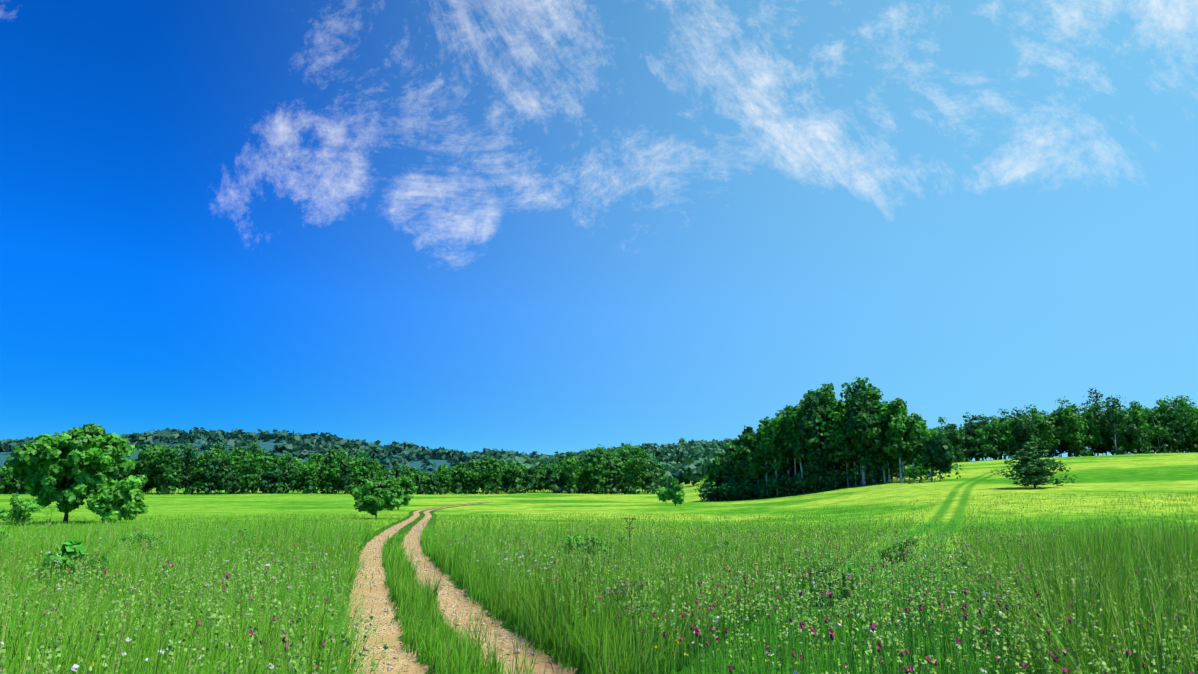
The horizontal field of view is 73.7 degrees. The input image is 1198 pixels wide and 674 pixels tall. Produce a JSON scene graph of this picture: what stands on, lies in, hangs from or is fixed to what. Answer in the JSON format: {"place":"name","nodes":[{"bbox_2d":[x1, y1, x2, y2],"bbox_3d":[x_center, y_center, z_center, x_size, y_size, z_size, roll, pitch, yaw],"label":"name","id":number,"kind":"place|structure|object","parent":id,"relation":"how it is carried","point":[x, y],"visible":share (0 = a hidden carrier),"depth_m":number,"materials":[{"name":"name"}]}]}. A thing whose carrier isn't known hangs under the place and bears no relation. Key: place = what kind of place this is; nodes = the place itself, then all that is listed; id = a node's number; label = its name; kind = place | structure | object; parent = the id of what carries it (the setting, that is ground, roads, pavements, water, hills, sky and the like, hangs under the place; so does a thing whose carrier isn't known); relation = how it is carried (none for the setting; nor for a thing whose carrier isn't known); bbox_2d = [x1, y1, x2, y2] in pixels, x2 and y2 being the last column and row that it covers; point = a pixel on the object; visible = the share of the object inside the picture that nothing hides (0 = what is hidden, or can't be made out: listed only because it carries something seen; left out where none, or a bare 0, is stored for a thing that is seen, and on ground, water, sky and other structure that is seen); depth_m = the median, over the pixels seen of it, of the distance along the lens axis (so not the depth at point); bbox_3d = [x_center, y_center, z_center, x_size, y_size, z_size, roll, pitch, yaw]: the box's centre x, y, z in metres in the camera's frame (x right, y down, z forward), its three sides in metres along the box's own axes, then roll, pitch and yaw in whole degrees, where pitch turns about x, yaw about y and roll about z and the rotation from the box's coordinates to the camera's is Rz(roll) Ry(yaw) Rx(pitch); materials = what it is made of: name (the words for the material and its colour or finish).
{"place":"outdoors","nodes":[
{"label":"outdoors","id":0,"kind":"place"},
{"bbox_2d":[342,502,596,673],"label":"dirt road","id":1,"kind":"structure","parent":0,"point":[460,604],"depth_m":12.64,"materials":[{"name":"beige soil"}]},
{"bbox_2d":[349,521,545,673],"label":"pebbles","id":2,"kind":"object","parent":1,"relation":"on","point":[389,668],"visible":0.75,"depth_m":13.90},
{"bbox_2d":[0,438,1197,673],"bbox_3d":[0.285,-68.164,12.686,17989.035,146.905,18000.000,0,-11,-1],"label":"terrain","id":3,"kind":"structure","parent":0,"point":[952,496],"depth_m":106.24,"materials":[{"name":"green plant"}]},
{"bbox_2d":[0,528,22,550],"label":"weed bush","id":4,"kind":"object","parent":3,"relation":"on","point":[2,531],"visible":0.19,"depth_m":23.21,"materials":[{"name":"green plant"}]},
{"bbox_2d":[0,581,40,611],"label":"weed bush","id":5,"kind":"object","parent":3,"relation":"on","point":[17,591],"visible":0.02,"depth_m":10.39,"materials":[{"name":"green plant"}]},
{"bbox_2d":[0,494,43,527],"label":"bush","id":6,"kind":"object","parent":3,"relation":"on","point":[20,509],"visible":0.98,"depth_m":63.66,"materials":[{"name":"green plant"}]},
{"bbox_2d":[27,537,110,599],"bbox_3d":[-7.696,3.660,11.673,1.160,1.464,1.274,-7,-13,32],"label":"weed bush","id":7,"kind":"object","parent":3,"relation":"on","point":[74,547],"visible":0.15,"depth_m":11.49,"materials":[{"name":"green plant"}]},
{"bbox_2d":[4,423,136,523],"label":"tree","id":8,"kind":"object","parent":3,"relation":"on","point":[64,469],"visible":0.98,"depth_m":71.07,"materials":[{"name":"green plant"}]},
{"bbox_2d":[86,474,148,522],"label":"bush","id":9,"kind":"object","parent":3,"relation":"on","point":[119,500],"visible":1,"depth_m":70.92,"materials":[{"name":"green plant"}]},
{"bbox_2d":[112,532,161,559],"bbox_3d":[-12.710,5.982,21.994,1.243,1.205,1.049,0,-11,-1],"label":"weed bush","id":10,"kind":"object","parent":3,"relation":"on","point":[146,534],"visible":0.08,"depth_m":22.00,"materials":[{"name":"green plant"}]},
{"bbox_2d":[229,529,258,543],"bbox_3d":[-12.226,7.174,27.536,1.194,1.120,1.193,-9,-14,39],"label":"weed bush","id":11,"kind":"object","parent":3,"relation":"on","point":[244,530],"visible":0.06,"depth_m":27.61,"materials":[{"name":"green plant"}]},
{"bbox_2d":[0,441,667,494],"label":"forest treeline","id":12,"kind":"object","parent":3,"relation":"on","point":[601,470],"visible":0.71,"depth_m":326.00,"materials":[{"name":"green plant"}]},
{"bbox_2d":[0,427,732,488],"bbox_3d":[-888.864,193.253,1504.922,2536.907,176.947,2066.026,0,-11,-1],"label":"far forest woods","id":13,"kind":"object","parent":3,"relation":"on","point":[693,458],"visible":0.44,"depth_m":2105.03,"materials":[{"name":"green plant"}]},
{"bbox_2d":[349,477,402,517],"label":"apple tree","id":14,"kind":"object","parent":3,"relation":"on","point":[383,494],"visible":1,"depth_m":82.96,"materials":[{"name":"green plant"}]},
{"bbox_2d":[389,476,417,509],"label":"tree","id":15,"kind":"object","parent":3,"relation":"on","point":[407,485],"visible":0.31,"depth_m":128.83,"materials":[{"name":"green plant"}]},
{"bbox_2d":[0,564,1149,673],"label":"flowers","id":16,"kind":"object","parent":3,"relation":"on","point":[711,628],"visible":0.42,"depth_m":6.89,"materials":[{"name":"purple plant"}]},
{"bbox_2d":[16,526,1136,636],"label":"knapweed flowers","id":17,"kind":"object","parent":3,"relation":"on","point":[168,561],"visible":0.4,"depth_m":12.91,"materials":[{"name":"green plant"}]},
{"bbox_2d":[24,546,1129,673],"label":"yellow flowers","id":18,"kind":"object","parent":3,"relation":"on","point":[839,622],"visible":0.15,"depth_m":7.84,"materials":[{"name":"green plant"}]},
{"bbox_2d":[544,534,617,569],"bbox_3d":[-0.421,5.241,18.672,1.900,1.258,1.765,0,-11,-1],"label":"weed bush","id":19,"kind":"object","parent":3,"relation":"on","point":[581,546],"visible":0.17,"depth_m":18.42,"materials":[{"name":"green plant"}]},
{"bbox_2d":[0,568,1182,673],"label":"umbel flowers","id":20,"kind":"object","parent":3,"relation":"on","point":[76,666],"visible":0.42,"depth_m":7.57,"materials":[{"name":"white plant"}]},
{"bbox_2d":[16,527,1176,639],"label":"umbel flowers","id":21,"kind":"object","parent":3,"relation":"on","point":[615,566],"visible":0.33,"depth_m":13.37,"materials":[{"name":"white plant"}]},
{"bbox_2d":[0,512,1197,673],"bbox_3d":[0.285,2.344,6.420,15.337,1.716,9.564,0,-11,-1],"label":"grass plants","id":22,"kind":"object","parent":3,"relation":"on","point":[587,657],"depth_m":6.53,"materials":[{"name":"green plant"}]},
{"bbox_2d":[0,548,1197,673],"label":"seed head plants","id":23,"kind":"object","parent":3,"relation":"on","point":[957,647],"visible":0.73,"depth_m":6.59,"materials":[{"name":"green plant"}]},
{"bbox_2d":[0,491,1197,549],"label":"grass plants","id":24,"kind":"object","parent":3,"relation":"on","point":[220,524],"depth_m":58.80,"materials":[{"name":"green plant"}]},
{"bbox_2d":[0,515,1197,647],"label":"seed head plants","id":25,"kind":"object","parent":3,"relation":"on","point":[929,563],"visible":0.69,"depth_m":14.88,"materials":[{"name":"green plant"}]},
{"bbox_2d":[604,580,649,644],"bbox_3d":[0.306,2.943,7.861,0.384,1.042,0.463,-8,-14,38],"label":"hogweed plant","id":26,"kind":"object","parent":3,"relation":"on","point":[640,584],"visible":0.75,"depth_m":7.91,"materials":[{"name":"green plant"}]},
{"bbox_2d":[618,517,635,553],"bbox_3d":[0.659,4.911,18.268,0.461,1.537,0.424,-9,-14,39],"label":"hogweed plant","id":27,"kind":"object","parent":3,"relation":"on","point":[626,519],"visible":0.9,"depth_m":18.33,"materials":[{"name":"green plant"}]},
{"bbox_2d":[655,487,672,501],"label":"bush","id":28,"kind":"object","parent":3,"relation":"on","point":[661,495],"visible":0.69,"depth_m":161.91,"materials":[{"name":"green plant"}]},
{"bbox_2d":[664,479,684,505],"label":"bush","id":29,"kind":"object","parent":3,"relation":"on","point":[675,492],"visible":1,"depth_m":139.89,"materials":[{"name":"green plant"}]},
{"bbox_2d":[713,541,737,555],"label":"weed bush","id":30,"kind":"object","parent":3,"relation":"on","point":[727,545],"visible":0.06,"depth_m":22.69,"materials":[{"name":"green plant"}]},
{"bbox_2d":[693,376,963,501],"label":"trees","id":31,"kind":"object","parent":3,"relation":"on","point":[815,439],"visible":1,"depth_m":163.98,"materials":[{"name":"green plant"}]},
{"bbox_2d":[810,562,863,605],"bbox_3d":[4.232,4.526,14.411,0.953,0.879,0.867,0,-11,-1],"label":"weed bush","id":32,"kind":"object","parent":3,"relation":"on","point":[829,570],"visible":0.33,"depth_m":14.27,"materials":[{"name":"green plant"}]},
{"bbox_2d":[509,532,1197,673],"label":"flowers","id":33,"kind":"object","parent":3,"relation":"on","point":[697,633],"visible":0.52,"depth_m":6.83,"materials":[{"name":"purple plant"}]},
{"bbox_2d":[877,536,917,562],"bbox_3d":[9.077,6.551,24.330,1.380,0.964,0.989,7,-13,-33],"label":"weed bush","id":34,"kind":"object","parent":3,"relation":"on","point":[895,546],"visible":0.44,"depth_m":24.16,"materials":[{"name":"green plant"}]},
{"bbox_2d":[990,441,1077,487],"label":"broadleaf tree","id":35,"kind":"object","parent":3,"relation":"on","point":[1032,467],"visible":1,"depth_m":106.85,"materials":[{"name":"green plant"}]},
{"bbox_2d":[0,0,1197,460],"label":"sky","id":36,"kind":"structure","parent":0,"point":[547,227],"materials":[{"name":"blue"}]},
{"bbox_2d":[905,388,1197,464],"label":"forest ridge","id":37,"kind":"structure","parent":0,"point":[1113,428],"depth_m":347.00,"materials":[{"name":"green plant"}]}
]}

